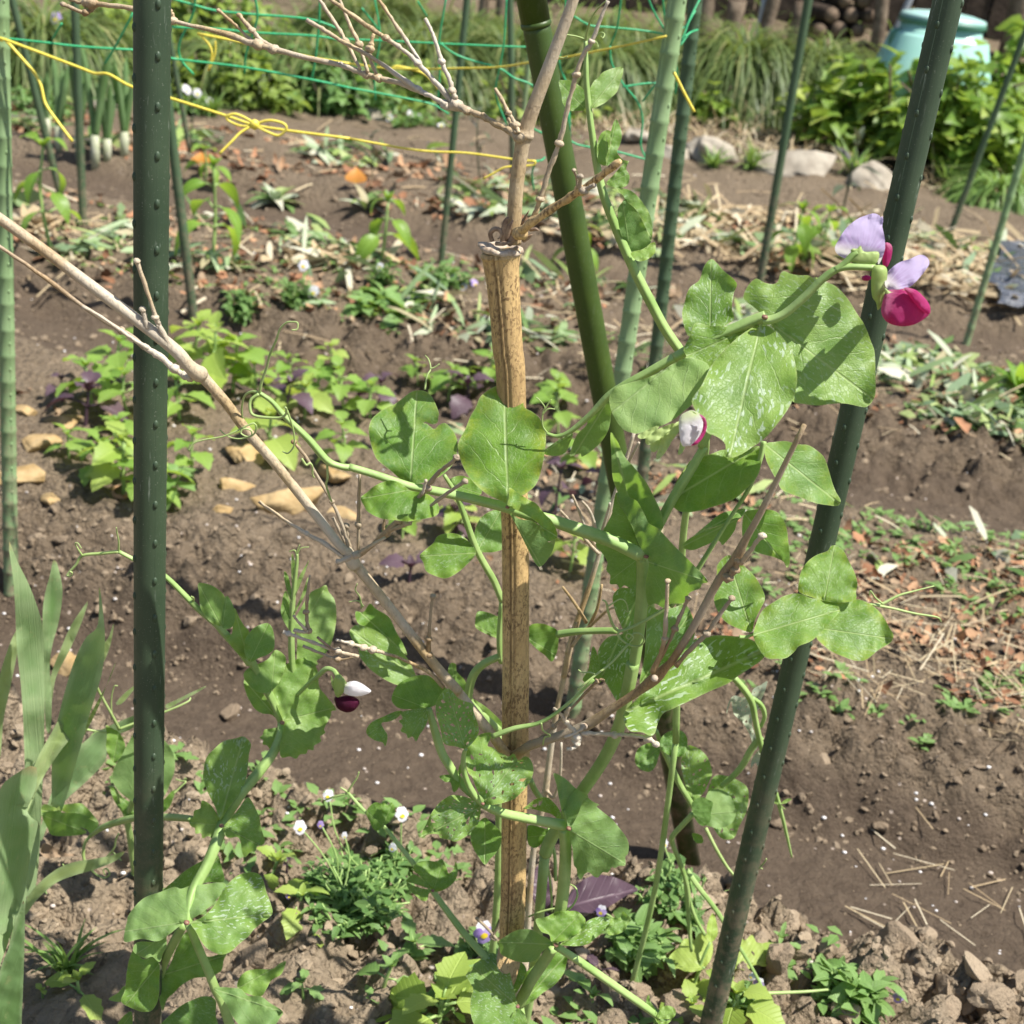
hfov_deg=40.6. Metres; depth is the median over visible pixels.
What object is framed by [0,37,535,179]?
yellow twine
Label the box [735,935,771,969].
herb seedling
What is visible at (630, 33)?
sedge mound
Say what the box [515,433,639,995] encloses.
thin dry cane
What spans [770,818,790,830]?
pebble
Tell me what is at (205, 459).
shiso seedling
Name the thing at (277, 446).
shiso seedling
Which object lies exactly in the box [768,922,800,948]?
herb seedling
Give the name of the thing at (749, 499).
bark mulch
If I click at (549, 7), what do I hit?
bank grass
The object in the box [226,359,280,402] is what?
shiso seedling
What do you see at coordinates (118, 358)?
shiso seedling
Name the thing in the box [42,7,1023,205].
dead grass
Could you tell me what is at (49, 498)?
ochre stone
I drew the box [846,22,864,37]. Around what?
firewood log
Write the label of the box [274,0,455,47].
sedge mound
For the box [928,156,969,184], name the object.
grass tuft
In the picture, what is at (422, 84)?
leafy shrub
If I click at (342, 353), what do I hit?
shiso seedling
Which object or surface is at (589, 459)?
shiso seedling
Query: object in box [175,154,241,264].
pepper seedling
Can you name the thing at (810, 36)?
firewood log
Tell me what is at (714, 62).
sedge mound
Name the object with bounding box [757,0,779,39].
log post
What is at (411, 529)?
shiso seedling
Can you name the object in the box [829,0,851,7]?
firewood log
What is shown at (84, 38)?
leafy shrub
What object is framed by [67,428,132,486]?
shiso seedling
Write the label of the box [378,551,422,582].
purple shiso seedling
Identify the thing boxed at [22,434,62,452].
ochre stone
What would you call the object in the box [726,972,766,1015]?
viola plant
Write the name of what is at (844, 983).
viola plant
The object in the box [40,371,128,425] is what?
purple shiso seedling
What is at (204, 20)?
sedge mound
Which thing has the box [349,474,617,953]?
pea vine
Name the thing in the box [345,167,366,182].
fallen leaf
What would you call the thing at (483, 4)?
log post
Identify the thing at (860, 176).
edging stone
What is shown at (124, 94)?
leek
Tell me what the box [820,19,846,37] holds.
firewood log
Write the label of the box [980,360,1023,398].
salad plant
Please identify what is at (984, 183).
sedge mound
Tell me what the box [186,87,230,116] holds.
grass tuft
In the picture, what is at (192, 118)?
aubergine seedling
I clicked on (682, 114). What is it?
garden pole
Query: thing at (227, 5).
leafy shrub
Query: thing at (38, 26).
sedge mound
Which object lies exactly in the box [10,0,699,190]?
garden net
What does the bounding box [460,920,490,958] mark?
viola plant
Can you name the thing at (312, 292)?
viola plant
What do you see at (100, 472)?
shiso seedling
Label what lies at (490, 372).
shiso seedling
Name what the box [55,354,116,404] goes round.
shiso seedling
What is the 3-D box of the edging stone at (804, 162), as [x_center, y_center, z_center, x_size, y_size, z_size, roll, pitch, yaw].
[1.078,-1.347,5.401,0.373,0.162,0.238,7,24,0]
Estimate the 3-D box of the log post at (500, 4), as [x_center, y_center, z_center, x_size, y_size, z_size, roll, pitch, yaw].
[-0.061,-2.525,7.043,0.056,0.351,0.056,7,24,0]
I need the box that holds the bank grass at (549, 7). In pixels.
[17,0,999,137]
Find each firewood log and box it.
[802,0,873,22]
[805,32,814,48]
[808,19,826,38]
[810,2,839,23]
[814,37,829,49]
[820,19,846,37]
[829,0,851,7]
[833,37,851,52]
[838,7,858,23]
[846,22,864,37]
[854,40,868,53]
[856,0,870,7]
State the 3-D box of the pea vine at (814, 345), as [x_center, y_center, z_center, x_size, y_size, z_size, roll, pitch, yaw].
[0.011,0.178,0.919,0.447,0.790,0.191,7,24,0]
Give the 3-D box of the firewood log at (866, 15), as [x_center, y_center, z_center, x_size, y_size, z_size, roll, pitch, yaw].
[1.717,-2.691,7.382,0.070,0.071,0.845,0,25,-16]
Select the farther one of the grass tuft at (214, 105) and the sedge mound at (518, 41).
the sedge mound at (518, 41)
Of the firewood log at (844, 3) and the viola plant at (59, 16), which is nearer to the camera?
the viola plant at (59, 16)
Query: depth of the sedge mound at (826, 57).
6.20 m
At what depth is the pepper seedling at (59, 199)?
3.19 m
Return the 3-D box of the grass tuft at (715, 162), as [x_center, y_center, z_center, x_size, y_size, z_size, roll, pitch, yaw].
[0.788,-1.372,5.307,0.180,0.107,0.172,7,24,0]
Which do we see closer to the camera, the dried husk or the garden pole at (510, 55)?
the dried husk
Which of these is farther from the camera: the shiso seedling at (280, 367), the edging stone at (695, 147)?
the edging stone at (695, 147)
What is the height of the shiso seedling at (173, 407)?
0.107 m
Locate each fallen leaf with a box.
[191,152,209,163]
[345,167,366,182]
[427,142,448,148]
[441,290,470,297]
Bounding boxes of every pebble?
[50,651,76,676]
[220,703,240,721]
[239,938,267,968]
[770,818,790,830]
[831,941,848,957]
[871,821,888,831]
[878,921,920,953]
[935,974,952,994]
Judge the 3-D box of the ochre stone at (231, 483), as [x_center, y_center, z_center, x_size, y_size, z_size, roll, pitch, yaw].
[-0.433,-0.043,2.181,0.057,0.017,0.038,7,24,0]
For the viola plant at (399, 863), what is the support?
on the ground at (825, 879)
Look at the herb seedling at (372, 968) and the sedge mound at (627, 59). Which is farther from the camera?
the sedge mound at (627, 59)
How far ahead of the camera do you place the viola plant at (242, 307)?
3.08 m
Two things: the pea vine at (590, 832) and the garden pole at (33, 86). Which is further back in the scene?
the garden pole at (33, 86)
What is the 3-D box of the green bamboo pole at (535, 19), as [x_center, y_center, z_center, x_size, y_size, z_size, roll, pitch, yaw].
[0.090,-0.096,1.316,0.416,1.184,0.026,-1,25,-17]
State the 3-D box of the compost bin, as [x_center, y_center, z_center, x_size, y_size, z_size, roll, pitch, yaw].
[1.828,-1.886,6.066,0.604,0.589,0.604,7,24,0]
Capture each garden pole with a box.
[0,0,18,596]
[9,0,63,194]
[70,1,86,225]
[132,0,171,1023]
[170,83,197,320]
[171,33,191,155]
[438,0,469,263]
[507,0,514,174]
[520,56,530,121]
[565,0,686,718]
[636,0,701,483]
[700,0,963,1023]
[756,0,812,281]
[945,28,1023,238]
[962,138,1023,345]
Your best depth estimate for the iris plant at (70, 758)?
1.15 m
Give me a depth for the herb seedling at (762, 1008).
1.23 m
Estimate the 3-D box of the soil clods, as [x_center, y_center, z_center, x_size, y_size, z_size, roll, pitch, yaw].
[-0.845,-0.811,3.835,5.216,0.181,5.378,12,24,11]
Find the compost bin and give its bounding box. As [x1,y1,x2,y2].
[876,9,990,154]
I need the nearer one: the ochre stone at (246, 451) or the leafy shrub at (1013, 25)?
the ochre stone at (246, 451)
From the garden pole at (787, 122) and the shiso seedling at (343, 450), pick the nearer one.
the shiso seedling at (343, 450)
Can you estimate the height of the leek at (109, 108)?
0.282 m
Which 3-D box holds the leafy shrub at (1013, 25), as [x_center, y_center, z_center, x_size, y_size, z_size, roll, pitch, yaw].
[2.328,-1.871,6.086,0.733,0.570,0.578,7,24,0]
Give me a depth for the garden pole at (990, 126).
4.41 m
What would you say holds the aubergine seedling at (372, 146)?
on the ground at (825, 879)
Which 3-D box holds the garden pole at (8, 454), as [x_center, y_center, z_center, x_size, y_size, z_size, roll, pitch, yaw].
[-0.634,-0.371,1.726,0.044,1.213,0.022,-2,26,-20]
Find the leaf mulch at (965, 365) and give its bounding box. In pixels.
[11,95,1023,606]
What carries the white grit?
on the ground at (825, 879)
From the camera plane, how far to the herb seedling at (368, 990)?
1.21 m
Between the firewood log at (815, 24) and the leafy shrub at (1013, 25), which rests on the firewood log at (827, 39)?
the firewood log at (815, 24)
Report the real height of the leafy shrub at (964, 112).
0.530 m
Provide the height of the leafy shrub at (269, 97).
0.250 m
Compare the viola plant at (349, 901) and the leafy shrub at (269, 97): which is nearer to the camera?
the viola plant at (349, 901)
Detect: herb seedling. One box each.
[35,983,46,998]
[44,962,103,1019]
[256,845,296,889]
[274,878,329,939]
[279,968,324,999]
[334,795,357,820]
[354,949,410,987]
[364,985,378,1003]
[375,992,425,1022]
[385,952,480,1023]
[401,918,454,953]
[577,976,612,1005]
[659,979,705,1023]
[669,913,717,984]
[696,969,784,1023]
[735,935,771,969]
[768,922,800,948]
[813,953,825,977]
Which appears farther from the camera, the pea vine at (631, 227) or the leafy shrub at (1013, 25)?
the leafy shrub at (1013, 25)
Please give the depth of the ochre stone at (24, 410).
2.33 m
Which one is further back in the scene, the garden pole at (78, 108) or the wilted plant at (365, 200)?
the wilted plant at (365, 200)
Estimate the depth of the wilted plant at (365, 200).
4.21 m
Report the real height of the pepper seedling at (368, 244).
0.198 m
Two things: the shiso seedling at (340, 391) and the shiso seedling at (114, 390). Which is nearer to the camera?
the shiso seedling at (114, 390)
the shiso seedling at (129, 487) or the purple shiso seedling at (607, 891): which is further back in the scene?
the shiso seedling at (129, 487)
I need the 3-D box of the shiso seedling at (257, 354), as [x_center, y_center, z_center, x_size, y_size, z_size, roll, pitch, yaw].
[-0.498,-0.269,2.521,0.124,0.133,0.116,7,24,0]
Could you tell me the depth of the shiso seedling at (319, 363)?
2.54 m
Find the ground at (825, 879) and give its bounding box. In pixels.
[0,0,1023,1023]
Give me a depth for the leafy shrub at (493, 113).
5.75 m
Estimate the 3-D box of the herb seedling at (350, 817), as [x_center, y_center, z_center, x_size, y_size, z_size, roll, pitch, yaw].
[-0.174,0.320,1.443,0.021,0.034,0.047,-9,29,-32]
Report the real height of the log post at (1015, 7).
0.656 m
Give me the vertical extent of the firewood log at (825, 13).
0.102 m
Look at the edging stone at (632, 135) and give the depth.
5.53 m
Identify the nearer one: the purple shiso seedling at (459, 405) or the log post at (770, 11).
the purple shiso seedling at (459, 405)
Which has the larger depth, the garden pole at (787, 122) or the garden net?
the garden pole at (787, 122)
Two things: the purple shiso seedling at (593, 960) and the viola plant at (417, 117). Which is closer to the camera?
the purple shiso seedling at (593, 960)
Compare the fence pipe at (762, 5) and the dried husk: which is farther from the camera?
the fence pipe at (762, 5)
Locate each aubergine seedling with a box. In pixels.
[182,103,203,156]
[360,129,381,178]
[468,107,494,178]
[833,126,880,220]
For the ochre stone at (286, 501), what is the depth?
2.10 m
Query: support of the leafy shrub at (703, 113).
on the ground at (825, 879)
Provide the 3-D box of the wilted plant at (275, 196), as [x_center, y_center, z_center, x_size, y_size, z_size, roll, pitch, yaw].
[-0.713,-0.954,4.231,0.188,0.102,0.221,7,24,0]
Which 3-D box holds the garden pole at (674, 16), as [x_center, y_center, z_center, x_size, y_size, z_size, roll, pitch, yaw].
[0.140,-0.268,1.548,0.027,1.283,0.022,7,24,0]
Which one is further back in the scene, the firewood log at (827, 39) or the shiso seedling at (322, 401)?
the firewood log at (827, 39)
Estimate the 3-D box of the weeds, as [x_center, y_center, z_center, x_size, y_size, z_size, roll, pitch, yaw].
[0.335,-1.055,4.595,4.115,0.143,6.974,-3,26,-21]
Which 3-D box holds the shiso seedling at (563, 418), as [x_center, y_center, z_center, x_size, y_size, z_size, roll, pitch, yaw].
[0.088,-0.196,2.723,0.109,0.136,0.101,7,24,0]
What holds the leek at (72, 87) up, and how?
on the ground at (825, 879)
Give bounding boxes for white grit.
[2,135,1023,1008]
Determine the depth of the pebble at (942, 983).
1.30 m
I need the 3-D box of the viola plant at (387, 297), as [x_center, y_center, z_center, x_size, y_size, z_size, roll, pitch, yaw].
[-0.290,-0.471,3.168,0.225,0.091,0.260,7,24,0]
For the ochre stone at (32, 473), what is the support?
on the ground at (825, 879)
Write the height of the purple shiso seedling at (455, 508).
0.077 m
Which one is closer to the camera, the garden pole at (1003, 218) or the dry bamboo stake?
the dry bamboo stake
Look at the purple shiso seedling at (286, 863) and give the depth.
1.34 m
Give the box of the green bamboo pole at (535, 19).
[516,0,700,865]
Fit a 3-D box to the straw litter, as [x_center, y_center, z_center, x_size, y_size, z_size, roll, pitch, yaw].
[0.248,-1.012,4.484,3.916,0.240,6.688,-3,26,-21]
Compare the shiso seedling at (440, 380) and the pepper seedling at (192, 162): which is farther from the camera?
the pepper seedling at (192, 162)
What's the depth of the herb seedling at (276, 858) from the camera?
1.33 m
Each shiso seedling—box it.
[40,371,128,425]
[43,423,92,458]
[45,372,75,401]
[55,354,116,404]
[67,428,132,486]
[76,421,167,494]
[85,327,132,382]
[88,411,132,454]
[98,360,132,411]
[109,459,194,508]
[166,463,195,510]
[167,369,214,420]
[167,424,214,477]
[168,309,227,362]
[175,311,253,394]
[201,328,276,392]
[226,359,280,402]
[230,396,299,470]
[260,350,316,387]
[263,368,312,414]
[272,372,333,418]
[283,857,290,873]
[296,359,347,396]
[312,339,348,367]
[315,410,367,464]
[316,355,368,409]
[343,377,394,418]
[357,372,398,404]
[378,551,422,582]
[385,520,420,538]
[398,354,432,384]
[429,361,476,401]
[437,502,475,535]
[439,500,479,535]
[443,370,493,419]
[467,346,495,381]
[530,379,581,439]
[533,865,637,915]
[536,369,577,404]
[538,456,582,514]
[550,534,602,572]
[559,430,597,471]
[581,467,599,496]
[586,953,619,971]
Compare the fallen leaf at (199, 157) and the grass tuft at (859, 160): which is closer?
the fallen leaf at (199, 157)
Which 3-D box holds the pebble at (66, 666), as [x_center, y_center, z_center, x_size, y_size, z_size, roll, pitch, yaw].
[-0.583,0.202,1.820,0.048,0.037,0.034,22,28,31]
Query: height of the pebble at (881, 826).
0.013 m
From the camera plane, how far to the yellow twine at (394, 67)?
1.68 m
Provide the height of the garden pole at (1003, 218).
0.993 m
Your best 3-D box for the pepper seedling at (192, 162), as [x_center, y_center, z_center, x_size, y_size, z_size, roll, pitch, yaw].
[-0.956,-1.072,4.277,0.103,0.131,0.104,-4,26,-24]
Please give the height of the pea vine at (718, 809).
0.532 m
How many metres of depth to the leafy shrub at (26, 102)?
4.84 m
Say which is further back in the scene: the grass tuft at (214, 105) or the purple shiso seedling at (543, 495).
the grass tuft at (214, 105)
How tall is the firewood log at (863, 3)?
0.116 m
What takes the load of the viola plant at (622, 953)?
on the ground at (825, 879)
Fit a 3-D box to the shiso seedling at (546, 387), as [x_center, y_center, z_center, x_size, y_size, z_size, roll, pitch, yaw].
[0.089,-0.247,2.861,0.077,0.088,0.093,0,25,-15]
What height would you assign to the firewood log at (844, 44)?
0.118 m
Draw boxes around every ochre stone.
[0,464,45,484]
[16,405,37,415]
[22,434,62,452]
[40,492,59,505]
[43,414,82,429]
[108,413,132,421]
[212,504,232,513]
[219,477,255,490]
[225,442,263,465]
[249,486,323,514]
[317,464,350,484]
[327,506,356,519]
[570,458,600,469]
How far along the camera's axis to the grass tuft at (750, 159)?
5.32 m
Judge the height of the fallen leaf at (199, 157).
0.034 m
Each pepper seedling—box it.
[14,131,80,246]
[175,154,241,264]
[183,144,218,186]
[355,189,418,264]
[551,220,601,272]
[771,200,819,271]
[810,204,847,259]
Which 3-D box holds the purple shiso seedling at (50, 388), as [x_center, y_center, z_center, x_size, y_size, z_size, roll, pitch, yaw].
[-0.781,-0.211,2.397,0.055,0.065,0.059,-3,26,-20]
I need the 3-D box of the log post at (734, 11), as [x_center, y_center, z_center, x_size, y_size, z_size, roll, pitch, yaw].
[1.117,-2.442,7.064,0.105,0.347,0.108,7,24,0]
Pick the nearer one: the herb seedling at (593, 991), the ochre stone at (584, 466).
the herb seedling at (593, 991)
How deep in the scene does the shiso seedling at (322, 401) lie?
2.46 m
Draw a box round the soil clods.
[0,109,1023,1023]
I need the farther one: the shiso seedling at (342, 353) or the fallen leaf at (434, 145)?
the fallen leaf at (434, 145)
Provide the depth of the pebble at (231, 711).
1.76 m
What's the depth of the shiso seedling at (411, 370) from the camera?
2.90 m
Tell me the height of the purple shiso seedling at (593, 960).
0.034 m
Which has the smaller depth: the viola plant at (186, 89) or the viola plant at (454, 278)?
the viola plant at (454, 278)
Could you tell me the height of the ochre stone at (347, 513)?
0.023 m
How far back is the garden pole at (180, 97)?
4.41 m
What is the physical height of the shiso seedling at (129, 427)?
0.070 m
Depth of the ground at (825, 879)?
1.93 m
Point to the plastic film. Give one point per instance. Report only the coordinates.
(1004, 273)
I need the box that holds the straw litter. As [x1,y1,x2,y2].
[12,99,1023,944]
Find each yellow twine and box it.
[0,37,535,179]
[197,32,694,112]
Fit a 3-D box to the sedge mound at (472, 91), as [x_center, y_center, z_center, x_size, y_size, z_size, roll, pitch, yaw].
[-0.422,-1.821,6.194,1.283,0.812,1.176,7,24,0]
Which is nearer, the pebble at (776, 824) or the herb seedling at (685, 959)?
the herb seedling at (685, 959)
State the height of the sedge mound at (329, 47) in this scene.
0.679 m
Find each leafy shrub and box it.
[11,84,73,118]
[61,28,131,85]
[67,0,176,51]
[171,0,295,46]
[171,45,312,115]
[263,43,400,119]
[371,50,469,111]
[478,67,612,125]
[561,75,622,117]
[690,81,744,126]
[776,39,1023,177]
[793,63,881,149]
[990,14,1023,81]
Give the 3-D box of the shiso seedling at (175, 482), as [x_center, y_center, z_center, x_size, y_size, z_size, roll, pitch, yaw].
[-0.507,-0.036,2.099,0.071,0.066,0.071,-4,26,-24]
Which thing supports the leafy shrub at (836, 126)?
on the ground at (825, 879)
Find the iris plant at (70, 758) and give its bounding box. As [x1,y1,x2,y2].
[0,542,205,1023]
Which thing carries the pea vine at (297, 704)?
on the ground at (825, 879)
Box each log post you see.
[478,0,488,27]
[495,0,504,20]
[698,0,714,45]
[719,0,746,44]
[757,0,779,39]
[786,1,802,49]
[867,0,888,58]
[998,0,1023,60]
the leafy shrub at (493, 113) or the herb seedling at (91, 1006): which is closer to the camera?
the herb seedling at (91, 1006)
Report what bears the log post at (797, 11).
on the ground at (825, 879)
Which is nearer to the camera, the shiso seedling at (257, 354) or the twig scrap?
the twig scrap
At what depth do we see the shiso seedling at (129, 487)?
2.08 m
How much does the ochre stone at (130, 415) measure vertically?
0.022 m
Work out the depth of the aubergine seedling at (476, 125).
4.68 m
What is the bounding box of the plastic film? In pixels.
[989,240,1023,306]
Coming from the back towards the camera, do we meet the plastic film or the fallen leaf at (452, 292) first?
the plastic film
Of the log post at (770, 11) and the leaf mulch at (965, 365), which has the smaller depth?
the leaf mulch at (965, 365)
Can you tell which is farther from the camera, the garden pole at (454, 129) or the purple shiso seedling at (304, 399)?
the garden pole at (454, 129)
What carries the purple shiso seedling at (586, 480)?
on the ground at (825, 879)
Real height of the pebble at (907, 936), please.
0.049 m
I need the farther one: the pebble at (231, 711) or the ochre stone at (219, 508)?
the ochre stone at (219, 508)
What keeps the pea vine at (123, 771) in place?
on the ground at (825, 879)
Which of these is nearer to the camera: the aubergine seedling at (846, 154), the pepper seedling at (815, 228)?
the pepper seedling at (815, 228)
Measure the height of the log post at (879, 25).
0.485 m
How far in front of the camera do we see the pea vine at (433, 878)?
1.03 m
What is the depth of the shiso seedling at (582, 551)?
2.01 m
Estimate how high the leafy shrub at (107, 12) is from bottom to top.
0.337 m
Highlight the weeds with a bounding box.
[26,110,1023,1023]
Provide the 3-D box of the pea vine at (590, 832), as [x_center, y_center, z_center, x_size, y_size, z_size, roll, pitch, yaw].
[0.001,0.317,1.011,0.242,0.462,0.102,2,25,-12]
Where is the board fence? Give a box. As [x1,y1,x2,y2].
[513,0,1008,40]
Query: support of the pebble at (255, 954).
on the ground at (825, 879)
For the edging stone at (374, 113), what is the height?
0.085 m
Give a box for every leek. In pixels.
[37,72,50,137]
[51,59,68,151]
[69,57,91,157]
[81,42,111,170]
[95,75,116,162]
[111,56,132,157]
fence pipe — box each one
[755,0,765,33]
[893,0,912,27]
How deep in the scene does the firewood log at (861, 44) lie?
7.07 m
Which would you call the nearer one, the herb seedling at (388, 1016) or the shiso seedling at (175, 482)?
the herb seedling at (388, 1016)
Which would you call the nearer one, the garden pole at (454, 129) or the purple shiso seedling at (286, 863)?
the purple shiso seedling at (286, 863)
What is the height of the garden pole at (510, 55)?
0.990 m
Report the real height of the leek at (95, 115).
0.402 m
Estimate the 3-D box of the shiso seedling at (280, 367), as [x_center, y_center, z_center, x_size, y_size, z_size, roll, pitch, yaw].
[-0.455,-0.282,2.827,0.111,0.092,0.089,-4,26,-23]
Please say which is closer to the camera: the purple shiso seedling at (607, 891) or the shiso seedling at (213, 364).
the purple shiso seedling at (607, 891)
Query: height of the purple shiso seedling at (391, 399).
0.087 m
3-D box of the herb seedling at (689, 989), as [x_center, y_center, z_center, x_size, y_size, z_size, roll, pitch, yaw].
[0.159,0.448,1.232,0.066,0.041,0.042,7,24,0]
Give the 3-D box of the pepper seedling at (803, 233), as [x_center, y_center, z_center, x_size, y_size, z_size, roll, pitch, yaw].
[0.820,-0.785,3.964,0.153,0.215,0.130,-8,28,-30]
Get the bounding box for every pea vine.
[33,685,190,875]
[41,527,370,1023]
[188,213,930,1023]
[323,772,488,959]
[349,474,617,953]
[366,675,675,1023]
[559,1,709,981]
[635,586,941,994]
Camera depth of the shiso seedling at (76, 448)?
2.20 m
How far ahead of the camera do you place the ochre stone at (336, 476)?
2.24 m
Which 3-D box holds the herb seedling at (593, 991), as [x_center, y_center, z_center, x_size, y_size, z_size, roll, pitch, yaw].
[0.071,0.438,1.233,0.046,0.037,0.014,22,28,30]
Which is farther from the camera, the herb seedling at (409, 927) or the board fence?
the board fence
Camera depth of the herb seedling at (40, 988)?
1.18 m
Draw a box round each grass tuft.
[24,920,124,976]
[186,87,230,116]
[700,144,737,168]
[726,132,771,170]
[825,136,886,173]
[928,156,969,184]
[968,152,1010,180]
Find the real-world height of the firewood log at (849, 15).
0.163 m
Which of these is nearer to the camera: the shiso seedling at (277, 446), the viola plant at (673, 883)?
the viola plant at (673, 883)
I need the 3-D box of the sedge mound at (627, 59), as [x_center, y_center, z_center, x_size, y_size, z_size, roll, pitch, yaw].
[0.386,-1.804,6.305,1.124,0.828,1.064,7,24,0]
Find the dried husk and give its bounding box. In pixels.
[304,256,343,261]
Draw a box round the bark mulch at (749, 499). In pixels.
[11,103,1023,724]
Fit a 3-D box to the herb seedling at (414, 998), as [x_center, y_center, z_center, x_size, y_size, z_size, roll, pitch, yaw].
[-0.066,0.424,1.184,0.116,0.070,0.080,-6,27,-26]
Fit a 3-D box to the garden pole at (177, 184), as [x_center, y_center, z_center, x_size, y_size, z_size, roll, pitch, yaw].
[-0.715,-0.831,2.878,0.154,1.015,0.021,0,25,-14]
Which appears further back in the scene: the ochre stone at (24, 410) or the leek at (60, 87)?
the leek at (60, 87)
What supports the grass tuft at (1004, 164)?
on the ground at (825, 879)
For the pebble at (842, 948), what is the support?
on the ground at (825, 879)
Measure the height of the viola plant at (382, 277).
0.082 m
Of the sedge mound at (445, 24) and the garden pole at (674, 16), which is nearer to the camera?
the garden pole at (674, 16)
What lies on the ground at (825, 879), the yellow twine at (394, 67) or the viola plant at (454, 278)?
the viola plant at (454, 278)
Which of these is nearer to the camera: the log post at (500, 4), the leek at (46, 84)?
the leek at (46, 84)
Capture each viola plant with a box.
[51,12,132,85]
[173,85,219,116]
[221,289,269,326]
[276,260,329,310]
[286,789,414,941]
[342,278,431,328]
[364,256,401,287]
[367,807,427,877]
[380,104,450,127]
[408,256,478,291]
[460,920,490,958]
[596,902,681,982]
[633,839,708,936]
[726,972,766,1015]
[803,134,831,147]
[810,955,907,1023]
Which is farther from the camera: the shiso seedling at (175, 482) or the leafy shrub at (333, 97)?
the leafy shrub at (333, 97)
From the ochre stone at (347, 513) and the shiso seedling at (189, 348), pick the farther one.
the shiso seedling at (189, 348)
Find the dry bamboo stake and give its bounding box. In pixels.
[0,0,806,985]
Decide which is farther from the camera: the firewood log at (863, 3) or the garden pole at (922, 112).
the firewood log at (863, 3)
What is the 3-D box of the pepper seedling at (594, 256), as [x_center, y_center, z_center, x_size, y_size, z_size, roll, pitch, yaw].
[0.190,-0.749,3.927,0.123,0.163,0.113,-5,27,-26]
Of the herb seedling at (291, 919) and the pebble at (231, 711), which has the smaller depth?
the herb seedling at (291, 919)
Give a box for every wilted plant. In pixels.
[244,182,303,212]
[338,183,395,214]
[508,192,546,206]
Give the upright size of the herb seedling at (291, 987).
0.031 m
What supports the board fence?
on the ground at (825, 879)
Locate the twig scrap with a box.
[475,916,499,941]
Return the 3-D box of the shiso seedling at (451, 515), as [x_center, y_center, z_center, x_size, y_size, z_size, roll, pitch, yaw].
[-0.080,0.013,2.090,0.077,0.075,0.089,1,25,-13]
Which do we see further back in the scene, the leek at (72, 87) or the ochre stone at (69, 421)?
the leek at (72, 87)
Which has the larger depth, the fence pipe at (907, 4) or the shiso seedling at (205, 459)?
the fence pipe at (907, 4)
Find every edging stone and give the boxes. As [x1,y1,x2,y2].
[354,108,393,122]
[624,126,648,142]
[664,145,691,158]
[686,135,738,163]
[742,150,836,176]
[845,160,892,189]
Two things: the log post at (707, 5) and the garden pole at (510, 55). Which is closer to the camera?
the garden pole at (510, 55)
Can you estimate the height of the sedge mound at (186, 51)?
0.601 m
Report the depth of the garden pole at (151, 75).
0.85 m
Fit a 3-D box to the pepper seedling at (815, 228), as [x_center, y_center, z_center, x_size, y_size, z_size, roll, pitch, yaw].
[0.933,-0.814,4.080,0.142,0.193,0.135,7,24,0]
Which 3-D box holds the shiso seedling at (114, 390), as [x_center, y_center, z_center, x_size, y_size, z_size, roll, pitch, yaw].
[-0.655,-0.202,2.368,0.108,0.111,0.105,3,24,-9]
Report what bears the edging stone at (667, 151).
on the ground at (825, 879)
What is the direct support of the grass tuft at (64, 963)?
on the ground at (825, 879)
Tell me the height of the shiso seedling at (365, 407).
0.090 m
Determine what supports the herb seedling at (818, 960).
on the ground at (825, 879)
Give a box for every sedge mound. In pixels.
[9,0,199,103]
[91,0,245,47]
[171,24,312,112]
[222,21,424,116]
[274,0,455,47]
[299,3,526,116]
[385,3,520,43]
[416,12,590,111]
[492,16,705,128]
[550,9,682,60]
[621,6,860,137]
[725,28,882,133]
[926,164,1023,215]

